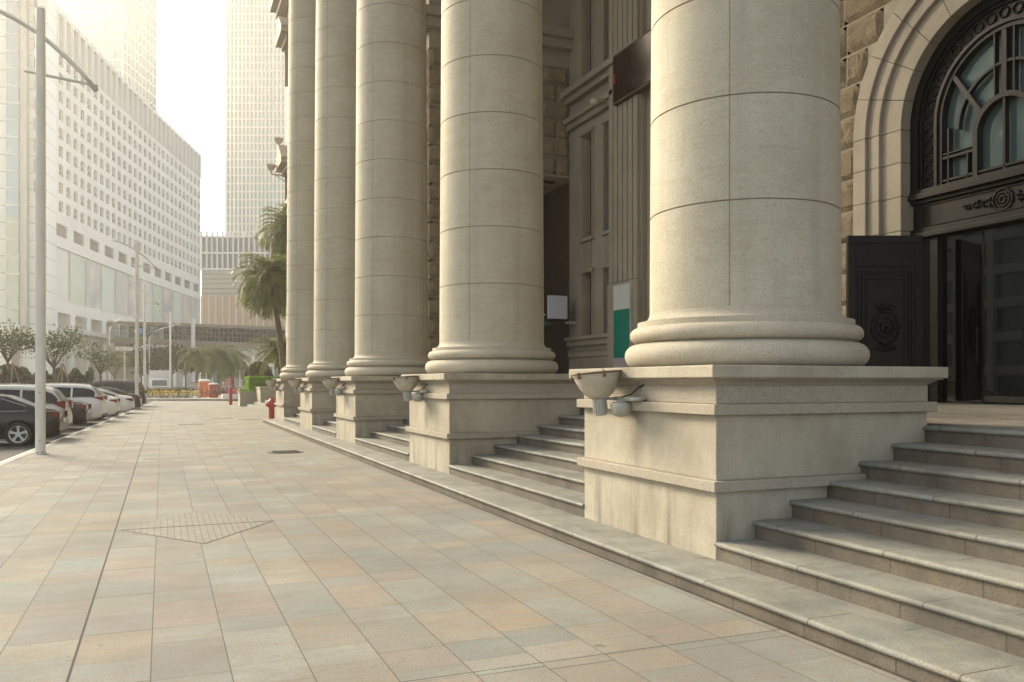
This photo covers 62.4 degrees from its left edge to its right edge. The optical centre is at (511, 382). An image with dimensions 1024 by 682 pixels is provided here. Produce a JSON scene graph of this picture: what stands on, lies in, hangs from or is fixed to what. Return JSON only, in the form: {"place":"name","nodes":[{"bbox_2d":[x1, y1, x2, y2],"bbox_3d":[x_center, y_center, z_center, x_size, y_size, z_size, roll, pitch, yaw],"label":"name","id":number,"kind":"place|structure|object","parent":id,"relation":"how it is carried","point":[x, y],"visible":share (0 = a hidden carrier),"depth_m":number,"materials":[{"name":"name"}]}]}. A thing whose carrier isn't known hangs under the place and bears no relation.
{"place":"outdoors","nodes":[
{"label":"outdoors","id":0,"kind":"place"},
{"bbox_2d":[0,400,159,461],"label":"road","id":1,"kind":"structure","parent":0,"point":[7,450],"depth_m":25.27,"materials":[{"name":"grey asphalt"}]},
{"bbox_2d":[0,364,26,383],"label":"topiary bush","id":2,"kind":"object","parent":1,"relation":"on","point":[16,368],"visible":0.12,"depth_m":61.66,"materials":[{"name":"green plant"}]},
{"bbox_2d":[9,363,19,383],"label":"tree stakes","id":3,"kind":"object","parent":1,"relation":"on","point":[12,365],"visible":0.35,"depth_m":59.99,"materials":[{"name":"brown wood"}]},
{"bbox_2d":[0,319,34,383],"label":"broadleaf tree","id":4,"kind":"object","parent":1,"relation":"on","point":[7,340],"visible":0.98,"depth_m":59.93,"materials":[{"name":"green plant"}]},
{"bbox_2d":[0,394,68,445],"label":"parked car","id":5,"kind":"object","parent":1,"relation":"on","point":[17,421],"visible":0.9,"depth_m":23.52,"materials":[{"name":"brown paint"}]},
{"bbox_2d":[0,384,72,425],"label":"parked car","id":6,"kind":"object","parent":1,"relation":"on","point":[56,397],"visible":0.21,"depth_m":27.50,"materials":[{"name":"silver metal"}]},
{"bbox_2d":[12,321,91,382],"bbox_3d":[-33.896,-1.420,61.900,5.823,6.349,4.319,0,0,-22],"label":"broadleaf tree","id":7,"kind":"object","parent":1,"relation":"on","point":[58,345],"visible":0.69,"depth_m":61.84,"materials":[{"name":"green plant"}]},
{"bbox_2d":[56,364,68,382],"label":"tree stakes","id":8,"kind":"object","parent":1,"relation":"on","point":[62,365],"visible":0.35,"depth_m":62.01,"materials":[{"name":"brown wood"}]},
{"bbox_2d":[0,410,131,462],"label":"road marking","id":9,"kind":"object","parent":1,"relation":"on","point":[55,440],"visible":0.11,"depth_m":26.06,"materials":[{"name":"paint"}]},
{"bbox_2d":[66,328,67,373],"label":"street lamp","id":10,"kind":"object","parent":1,"relation":"on","point":[67,357],"visible":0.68,"depth_m":65.98,"materials":[{"name":"grey metal"}]},
{"bbox_2d":[46,383,107,424],"bbox_3d":[-19.663,0.899,35.638,4.622,1.742,1.898,0,0,-19],"label":"parked car","id":11,"kind":"object","parent":1,"relation":"on","point":[92,395],"visible":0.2,"depth_m":35.46,"materials":[{"name":"white paint"}]},
{"bbox_2d":[67,398,91,426],"bbox_3d":[-18.376,1.032,31.396,4.872,1.477,1.878,0,0,-19],"label":"parked car","id":12,"kind":"object","parent":1,"relation":"on","point":[81,411],"visible":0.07,"depth_m":31.39,"materials":[{"name":"brown paint"}]},
{"bbox_2d":[70,337,130,380],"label":"broadleaf tree","id":13,"kind":"object","parent":1,"relation":"on","point":[96,354],"visible":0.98,"depth_m":69.73,"materials":[{"name":"green plant"}]},
{"bbox_2d":[93,392,120,419],"bbox_3d":[-20.942,1.027,39.871,4.422,1.487,1.818,0,0,-19],"label":"parked car","id":14,"kind":"object","parent":1,"relation":"on","point":[113,405],"visible":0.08,"depth_m":39.80,"materials":[{"name":"white paint"}]},
{"bbox_2d":[98,388,134,415],"bbox_3d":[-22.621,1.032,44.696,4.872,1.477,1.877,0,0,-19],"label":"parked car","id":15,"kind":"object","parent":1,"relation":"on","point":[126,402],"visible":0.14,"depth_m":44.59,"materials":[{"name":"silver metal"}]},
{"bbox_2d":[96,387,141,407],"bbox_3d":[-25.064,1.032,51.196,4.872,1.477,1.878,0,0,-19],"label":"parked car","id":16,"kind":"object","parent":1,"relation":"on","point":[138,401],"visible":0.09,"depth_m":51.09,"materials":[{"name":"brown paint"}]},
{"bbox_2d":[90,380,147,403],"bbox_3d":[-27.394,0.808,57.171,5.022,1.924,1.936,0,0,-19],"label":"parked car","id":17,"kind":"object","parent":1,"relation":"on","point":[127,385],"visible":0.15,"depth_m":56.86,"materials":[{"name":"brown paint"}]},
{"bbox_2d":[129,285,158,389],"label":"lamp post","id":18,"kind":"object","parent":1,"relation":"on","point":[144,336],"visible":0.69,"depth_m":74.93,"materials":[{"name":"metal"}]},
{"bbox_2d":[157,0,224,377],"label":"sky","id":19,"kind":"structure","parent":0,"point":[190,33],"materials":[{"name":"white"}]},
{"bbox_2d":[147,395,237,400],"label":"pavement","id":20,"kind":"structure","parent":0,"point":[192,398],"depth_m":83.69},
{"bbox_2d":[88,350,133,380],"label":"broadleaf tree","id":21,"kind":"object","parent":20,"relation":"on","point":[117,368],"visible":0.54,"depth_m":91.79,"materials":[{"name":"green plant"}]},
{"bbox_2d":[116,347,132,379],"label":"street lamp","id":22,"kind":"object","parent":20,"relation":"on","point":[124,349],"visible":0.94,"depth_m":87.49,"materials":[{"name":"white metal"}]},
{"bbox_2d":[109,313,141,379],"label":"street lamp","id":23,"kind":"object","parent":20,"relation":"on","point":[109,334],"visible":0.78,"depth_m":95.00,"materials":[{"name":"grey metal"}]},
{"bbox_2d":[148,388,160,397],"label":"bicycle","id":24,"kind":"object","parent":20,"relation":"on","point":[156,392],"visible":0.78,"depth_m":86.62,"materials":[{"name":"yellow metal"}]},
{"bbox_2d":[148,388,161,397],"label":"bicycle","id":25,"kind":"object","parent":20,"relation":"on","point":[152,390],"visible":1,"depth_m":85.39,"materials":[{"name":"yellow metal"}]},
{"bbox_2d":[159,311,180,388],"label":"lamp post","id":26,"kind":"object","parent":20,"relation":"on","point":[170,317],"visible":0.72,"depth_m":102.91,"materials":[{"name":"metal"}]},
{"bbox_2d":[163,388,177,397],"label":"bicycle","id":27,"kind":"object","parent":20,"relation":"on","point":[168,393],"visible":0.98,"depth_m":85.56,"materials":[{"name":"yellow metal"}]},
{"bbox_2d":[179,388,185,397],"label":"bicycle","id":28,"kind":"object","parent":20,"relation":"on","point":[181,391],"visible":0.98,"depth_m":86.81,"materials":[{"name":"yellow metal"}]},
{"bbox_2d":[189,382,198,395],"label":"grey cabinet","id":29,"kind":"object","parent":20,"relation":"on","point":[193,384],"visible":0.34,"depth_m":100.13,"materials":[{"name":"metal"}]},
{"bbox_2d":[187,388,202,397],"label":"bicycle","id":30,"kind":"object","parent":20,"relation":"on","point":[194,392],"visible":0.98,"depth_m":86.39,"materials":[{"name":"yellow metal"}]},
{"bbox_2d":[176,345,218,381],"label":"palm tree","id":31,"kind":"object","parent":20,"relation":"on","point":[194,357],"visible":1,"depth_m":105.14,"materials":[{"name":"green plant"}]},
{"bbox_2d":[198,379,209,396],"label":"street drum","id":32,"kind":"object","parent":20,"relation":"on","point":[202,382],"visible":0.77,"depth_m":91.49,"materials":[{"name":"orange plastic"}]},
{"bbox_2d":[208,383,218,397],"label":"street drum","id":33,"kind":"object","parent":20,"relation":"on","point":[211,385],"visible":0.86,"depth_m":89.59,"materials":[{"name":"red paint"}]},
{"bbox_2d":[193,382,240,394],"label":"red shrub","id":34,"kind":"object","parent":20,"relation":"on","point":[221,391],"visible":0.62,"depth_m":87.69,"materials":[{"name":"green plant"}]},
{"bbox_2d":[221,394,237,398],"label":"bed edging","id":35,"kind":"object","parent":20,"relation":"on","point":[226,396],"visible":0.45,"depth_m":81.86,"materials":[{"name":"white tile"}]},
{"bbox_2d":[171,387,252,394],"bbox_3d":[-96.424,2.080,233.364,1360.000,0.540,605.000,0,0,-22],"label":"ground","id":36,"kind":"structure","parent":0,"point":[225,388],"depth_m":244.26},
{"bbox_2d":[0,0,55,380],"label":"corner block","id":37,"kind":"structure","parent":36,"relation":"on","point":[17,184],"depth_m":150.33,"materials":[{"name":"white tile"}]},
{"bbox_2d":[33,35,35,49],"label":"window","id":38,"kind":"structure","parent":37,"relation":"in","point":[34,36],"depth_m":151.35,"materials":[{"name":"white glass"}]},
{"bbox_2d":[33,15,35,28],"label":"window","id":39,"kind":"structure","parent":37,"relation":"in","point":[34,16],"depth_m":151.52,"materials":[{"name":"white glass"}]},
{"bbox_2d":[33,0,36,8],"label":"window","id":40,"kind":"structure","parent":37,"relation":"in","point":[34,1],"depth_m":151.52,"materials":[{"name":"white glass"}]},
{"bbox_2d":[56,0,92,43],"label":"glass tower","id":41,"kind":"structure","parent":36,"relation":"on","point":[79,13],"depth_m":335.00,"materials":[{"name":"white glass"}]},
{"bbox_2d":[0,401,156,465],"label":"kerb","id":42,"kind":"structure","parent":36,"relation":"on","point":[32,451],"depth_m":24.29,"materials":[{"name":"concrete"}]},
{"bbox_2d":[93,0,156,111],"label":"glass tower","id":43,"kind":"structure","parent":36,"relation":"on","point":[125,37],"depth_m":328.64,"materials":[{"name":"white glass"}]},
{"bbox_2d":[56,4,200,387],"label":"curved building","id":44,"kind":"structure","parent":36,"relation":"on","point":[128,164],"depth_m":201.90,"materials":[{"name":"white concrete"}]},
{"bbox_2d":[112,106,199,275],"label":"windows","id":45,"kind":"structure","parent":44,"relation":"in","point":[112,106],"depth_m":224.92,"materials":[{"name":"grey glass"}]},
{"bbox_2d":[117,350,146,382],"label":"broadleaf tree","id":46,"kind":"object","parent":36,"relation":"on","point":[129,364],"visible":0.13,"depth_m":128.32,"materials":[{"name":"green plant"}]},
{"bbox_2d":[120,339,181,376],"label":"broadleaf tree","id":47,"kind":"object","parent":36,"relation":"on","point":[159,360],"visible":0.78,"depth_m":121.08,"materials":[{"name":"green plant"}]},
{"bbox_2d":[149,370,168,394],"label":"box truck","id":48,"kind":"object","parent":36,"relation":"on","point":[158,378],"visible":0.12,"depth_m":107.56,"materials":[{"name":"white paint"}]},
{"bbox_2d":[149,325,173,369],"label":"street lamp","id":49,"kind":"object","parent":36,"relation":"on","point":[149,342],"visible":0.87,"depth_m":119.96,"materials":[{"name":"grey metal"}]},
{"bbox_2d":[146,341,192,386],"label":"broadleaf tree","id":50,"kind":"object","parent":36,"relation":"on","point":[176,356],"visible":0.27,"depth_m":124.99,"materials":[{"name":"green plant"}]},
{"bbox_2d":[173,358,194,388],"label":"broadleaf tree","id":51,"kind":"object","parent":36,"relation":"on","point":[191,371],"visible":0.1,"depth_m":127.93,"materials":[{"name":"green plant"}]},
{"bbox_2d":[108,319,284,381],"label":"footbridge","id":52,"kind":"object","parent":36,"relation":"on","point":[193,333],"visible":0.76,"depth_m":181.24,"materials":[{"name":"grey concrete"}]},
{"bbox_2d":[189,345,245,392],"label":"palm tree","id":53,"kind":"object","parent":36,"relation":"on","point":[221,362],"visible":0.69,"depth_m":111.22,"materials":[{"name":"green plant"}]},
{"bbox_2d":[215,349,251,388],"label":"palm tree","id":54,"kind":"object","parent":36,"relation":"on","point":[244,365],"visible":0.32,"depth_m":117.39,"materials":[{"name":"green plant"}]},
{"bbox_2d":[200,231,284,386],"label":"podium block","id":55,"kind":"structure","parent":36,"relation":"on","point":[220,259],"depth_m":321.70,"materials":[{"name":"beige concrete"}]},
{"bbox_2d":[203,367,277,385],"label":"shop windows","id":56,"kind":"structure","parent":55,"relation":"in","point":[276,370],"depth_m":321.47,"materials":[{"name":"teal glass"}]},
{"bbox_2d":[225,0,284,235],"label":"skyscraper","id":57,"kind":"structure","parent":36,"relation":"on","point":[254,97],"depth_m":419.78,"materials":[{"name":"concrete"},{"name":"glass"}]},
{"bbox_2d":[0,401,910,681],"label":"pavement","id":58,"kind":"structure","parent":0,"point":[340,567],"depth_m":6.80,"materials":[{"name":"beige tile"}]},
{"bbox_2d":[0,7,98,453],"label":"lamp post","id":59,"kind":"object","parent":58,"relation":"on","point":[39,72],"visible":1,"depth_m":19.42,"materials":[{"name":"grey metal"}]},
{"bbox_2d":[113,239,157,408],"bbox_3d":[-22.877,-3.490,51.481,2.524,10.280,0.300,0,0,-22],"label":"lamp post","id":60,"kind":"object","parent":58,"relation":"on","point":[137,253],"visible":0.95,"depth_m":51.42,"materials":[{"name":"metal"}]},
{"bbox_2d":[146,454,221,461],"bbox_3d":[-7.167,1.644,18.401,1.295,0.004,1.701,0,0,15],"label":"diamond inlay","id":61,"kind":"object","parent":58,"relation":"on","point":[181,458],"visible":1,"depth_m":18.26,"materials":[{"name":"stone"}]},
{"bbox_2d":[123,510,272,543],"bbox_3d":[-3.596,1.644,9.735,1.354,0.004,1.976,0,0,12],"label":"diamond inlay","id":62,"kind":"object","parent":58,"relation":"on","point":[199,527],"visible":1,"depth_m":9.65,"materials":[{"name":"stone"}]},
{"bbox_2d":[229,389,232,404],"bbox_3d":[-20.614,1.080,62.000,0.260,1.140,0.260,0,0,-22],"label":"bollard","id":63,"kind":"object","parent":58,"relation":"on","point":[230,396],"visible":1,"depth_m":61.89,"materials":[{"name":"red metal"}]},
{"bbox_2d":[237,391,255,405],"bbox_3d":[-18.259,1.139,58.693,1.393,1.022,1.600,0,0,-22],"label":"stone planter","id":64,"kind":"object","parent":58,"relation":"on","point":[246,397],"visible":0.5,"depth_m":57.97,"materials":[{"name":"stone"}]},
{"bbox_2d":[238,388,255,390],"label":"plants","id":65,"kind":"object","parent":64,"relation":"in","point":[240,389],"visible":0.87,"depth_m":58.10,"materials":[{"name":"green plant"}]},
{"bbox_2d":[227,252,286,372],"bbox_3d":[-15.338,-3.308,54.025,5.516,10.130,5.336,0,0,-22],"label":"palm tree","id":66,"kind":"object","parent":58,"relation":"on","point":[267,286],"visible":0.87,"depth_m":52.89,"materials":[{"name":"green plant"}]},
{"bbox_2d":[243,361,272,386],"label":"topiary bush","id":67,"kind":"object","parent":58,"relation":"on","point":[252,369],"visible":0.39,"depth_m":67.29,"materials":[{"name":"green plant"}]},
{"bbox_2d":[246,400,275,414],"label":"steps","id":68,"kind":"structure","parent":58,"relation":"on","point":[261,406],"depth_m":52.11,"materials":[{"name":"stone"}]},
{"bbox_2d":[246,336,285,375],"bbox_3d":[-17.509,-0.956,64.036,4.902,5.416,4.688,0,0,27],"label":"palm tree","id":69,"kind":"object","parent":58,"relation":"on","point":[272,353],"visible":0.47,"depth_m":63.23,"materials":[{"name":"green plant"}]},
{"bbox_2d":[256,387,275,401],"bbox_3d":[-16.279,0.986,57.155,1.741,1.329,2.600,0,0,-22],"label":"stone planter","id":70,"kind":"object","parent":58,"relation":"on","point":[263,393],"visible":0.36,"depth_m":55.88,"materials":[{"name":"stone"}]},
{"bbox_2d":[253,203,286,265],"bbox_3d":[-15.443,-5.504,59.877,5.421,14.511,5.122,0,0,-22],"label":"palm tree","id":71,"kind":"object","parent":58,"relation":"on","point":[277,226],"visible":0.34,"depth_m":58.91,"materials":[{"name":"green plant"}]},
{"bbox_2d":[266,397,275,418],"bbox_3d":[-10.497,1.146,36.966,0.504,1.008,0.430,0,0,-22],"label":"fire hydrant","id":72,"kind":"object","parent":58,"relation":"on","point":[270,403],"visible":0.86,"depth_m":36.88,"materials":[{"name":"red metal"}]},
{"bbox_2d":[267,450,303,453],"bbox_3d":[-5.331,1.640,19.927,0.840,0.020,0.840,0,0,-22],"label":"manhole cover","id":73,"kind":"object","parent":58,"relation":"on","point":[284,452],"visible":1,"depth_m":19.75,"materials":[{"name":"metal"}]},
{"bbox_2d":[262,398,1023,681],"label":"front steps","id":74,"kind":"structure","parent":58,"relation":"on","point":[907,561],"depth_m":6.61,"materials":[{"name":"stone"}]},
{"bbox_2d":[274,0,315,420],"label":"stone column","id":75,"kind":"structure","parent":74,"relation":"on","point":[300,195],"depth_m":33.63,"materials":[{"name":"stone"}]},
{"bbox_2d":[264,379,279,390],"bbox_3d":[-9.643,0.110,34.221,0.786,0.480,0.532,0,0,15],"label":"floodlight","id":76,"kind":"object","parent":75,"relation":"attached to","point":[271,383],"visible":0.98,"depth_m":34.08,"materials":[{"name":"grey metal"}]},
{"bbox_2d":[296,0,356,429],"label":"stone column","id":77,"kind":"structure","parent":74,"relation":"on","point":[335,195],"depth_m":27.44,"materials":[{"name":"stone"}]},
{"bbox_2d":[287,378,305,392],"bbox_3d":[-7.084,0.110,28.029,0.786,0.480,0.532,0,0,15],"label":"floodlight","id":78,"kind":"object","parent":77,"relation":"attached to","point":[295,384],"visible":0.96,"depth_m":27.89,"materials":[{"name":"grey metal"}]},
{"bbox_2d":[331,0,431,443],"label":"stone column","id":79,"kind":"structure","parent":74,"relation":"on","point":[391,291],"depth_m":21.45,"materials":[{"name":"stone"}]},
{"bbox_2d":[321,377,345,395],"bbox_3d":[-4.602,0.110,22.021,0.786,0.480,0.532,0,0,15],"label":"floodlight","id":80,"kind":"object","parent":79,"relation":"attached to","point":[331,384],"visible":0.98,"depth_m":21.88,"materials":[{"name":"grey metal"}]},
{"bbox_2d":[401,0,583,473],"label":"stone column","id":81,"kind":"structure","parent":74,"relation":"on","point":[491,378],"depth_m":14.64,"materials":[{"name":"stone"}]},
{"bbox_2d":[391,375,428,401],"bbox_3d":[-1.799,0.110,15.238,0.786,0.480,0.532,0,0,15],"label":"floodlight","id":82,"kind":"object","parent":81,"relation":"attached to","point":[406,385],"visible":0.95,"depth_m":15.10,"materials":[{"name":"grey metal"}]},
{"bbox_2d":[569,0,947,559],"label":"stone column","id":83,"kind":"structure","parent":74,"relation":"on","point":[765,392],"depth_m":7.90,"materials":[{"name":"stone"}]},
{"bbox_2d":[571,370,645,416],"bbox_3d":[0.973,0.110,8.528,0.786,0.480,0.532,0,0,15],"label":"floodlight","id":84,"kind":"object","parent":83,"relation":"attached to","point":[598,388],"visible":0.99,"depth_m":8.39,"materials":[{"name":"metal"}]},
{"bbox_2d":[270,0,1023,404],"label":"stone building","id":85,"kind":"structure","parent":58,"relation":"on","point":[932,176],"depth_m":17.68,"materials":[{"name":"stone"}]},
{"bbox_2d":[266,164,286,182],"bbox_3d":[-17.243,-15.261,62.340,1.700,1.389,0.720,0,0,-22],"label":"wall lamp","id":86,"kind":"object","parent":85,"relation":"attached to","point":[271,167],"visible":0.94,"depth_m":62.06,"materials":[{"name":"grey metal"}]},
{"bbox_2d":[274,137,282,144],"bbox_3d":[-17.479,-17.652,63.703,0.910,1.380,0.720,0,0,9],"label":"wall lamp","id":87,"kind":"object","parent":85,"relation":"attached to","point":[278,140],"visible":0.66,"depth_m":63.52,"materials":[{"name":"grey metal"}]},
{"bbox_2d":[545,295,575,324],"bbox_3d":[1.874,-2.581,31.250,1.388,1.185,0.372,0,0,-22],"label":"lightbox sign","id":88,"kind":"object","parent":85,"relation":"attached to","point":[556,308],"visible":0.98,"depth_m":30.99,"materials":[{"name":"white plastic"}]},
{"bbox_2d":[544,314,550,326],"bbox_3d":[1.258,-2.297,31.357,0.400,0.480,0.400,0,0,-22],"label":"green lamp","id":89,"kind":"object","parent":88,"relation":"hanging from","point":[547,323],"visible":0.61,"depth_m":31.22,"materials":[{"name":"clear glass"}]},
{"bbox_2d":[579,126,594,242],"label":"window","id":90,"kind":"structure","parent":85,"relation":"in","point":[591,129],"depth_m":30.69,"materials":[{"name":"grey glass"}]},
{"bbox_2d":[579,267,594,339],"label":"window","id":91,"kind":"structure","parent":85,"relation":"in","point":[591,269],"depth_m":30.75,"materials":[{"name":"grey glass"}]},
{"bbox_2d":[581,0,593,77],"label":"window","id":92,"kind":"structure","parent":85,"relation":"in","point":[582,1],"depth_m":30.85,"materials":[{"name":"brown glass"}]},
{"bbox_2d":[590,98,606,105],"bbox_3d":[3.012,-9.534,28.901,0.760,0.260,0.320,0,0,-22],"label":"security camera","id":93,"kind":"object","parent":85,"relation":"attached to","point":[594,101],"visible":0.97,"depth_m":28.74,"materials":[{"name":"metal"}]},
{"bbox_2d":[602,0,604,61],"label":"window","id":94,"kind":"structure","parent":85,"relation":"in","point":[603,1],"depth_m":29.36,"materials":[{"name":"brown glass"}]},
{"bbox_2d":[600,116,608,235],"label":"window","id":95,"kind":"structure","parent":85,"relation":"in","point":[604,232],"depth_m":29.36,"materials":[{"name":"grey glass"}]},
{"bbox_2d":[600,263,608,337],"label":"window","id":96,"kind":"structure","parent":85,"relation":"in","point":[606,265],"depth_m":29.36,"materials":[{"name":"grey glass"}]},
{"bbox_2d":[613,282,631,367],"bbox_3d":[3.598,-1.448,27.531,0.102,3.533,1.133,0,0,-22],"label":"notice board","id":97,"kind":"object","parent":85,"relation":"attached to","point":[622,314],"visible":0.58,"depth_m":27.50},
{"bbox_2d":[613,29,650,105],"bbox_3d":[3.945,-9.951,26.753,0.276,1.638,2.682,0,0,-22],"label":"display board","id":98,"kind":"object","parent":85,"relation":"attached to","point":[632,69],"visible":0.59,"depth_m":26.74,"materials":[{"name":"black"}]},
{"bbox_2d":[846,235,922,366],"bbox_3d":[7.508,-1.281,17.025,1.500,3.338,0.184,0,0,0],"label":"door leaf","id":99,"kind":"structure","parent":85,"relation":"in","point":[884,273],"depth_m":17.03,"materials":[{"name":"brown metal"}]},
{"bbox_2d":[942,229,983,403],"bbox_3d":[8.916,-1.266,16.765,0.089,3.368,0.930,0,0,-22],"label":"glass door","id":100,"kind":"structure","parent":85,"relation":"in","point":[963,254],"depth_m":16.77,"materials":[{"name":"black"}]},
{"bbox_2d":[984,222,1023,404],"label":"glass door","id":101,"kind":"structure","parent":85,"relation":"in","point":[1003,245],"depth_m":15.95,"materials":[{"name":"black"}]},
{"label":"planting wall","id":102,"kind":"object","parent":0,"visible":0},
{"bbox_2d":[0,366,94,385],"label":"shrub hedge","id":103,"kind":"object","parent":102,"relation":"on","point":[24,374],"visible":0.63,"depth_m":62.87,"materials":[{"name":"green plant"}]},
{"bbox_3d":[-17.792,1.080,61.146,2.350,1.140,3.250,0,0,-22],"label":"planting wall","id":104,"kind":"object","parent":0,"visible":0},
{"bbox_2d":[244,375,279,389],"bbox_3d":[-17.807,0.045,61.099,2.752,1.078,3.658,0,0,-22],"label":"clipped hedge","id":105,"kind":"object","parent":104,"relation":"on","point":[248,381],"visible":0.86,"depth_m":59.35,"materials":[{"name":"green plant"}]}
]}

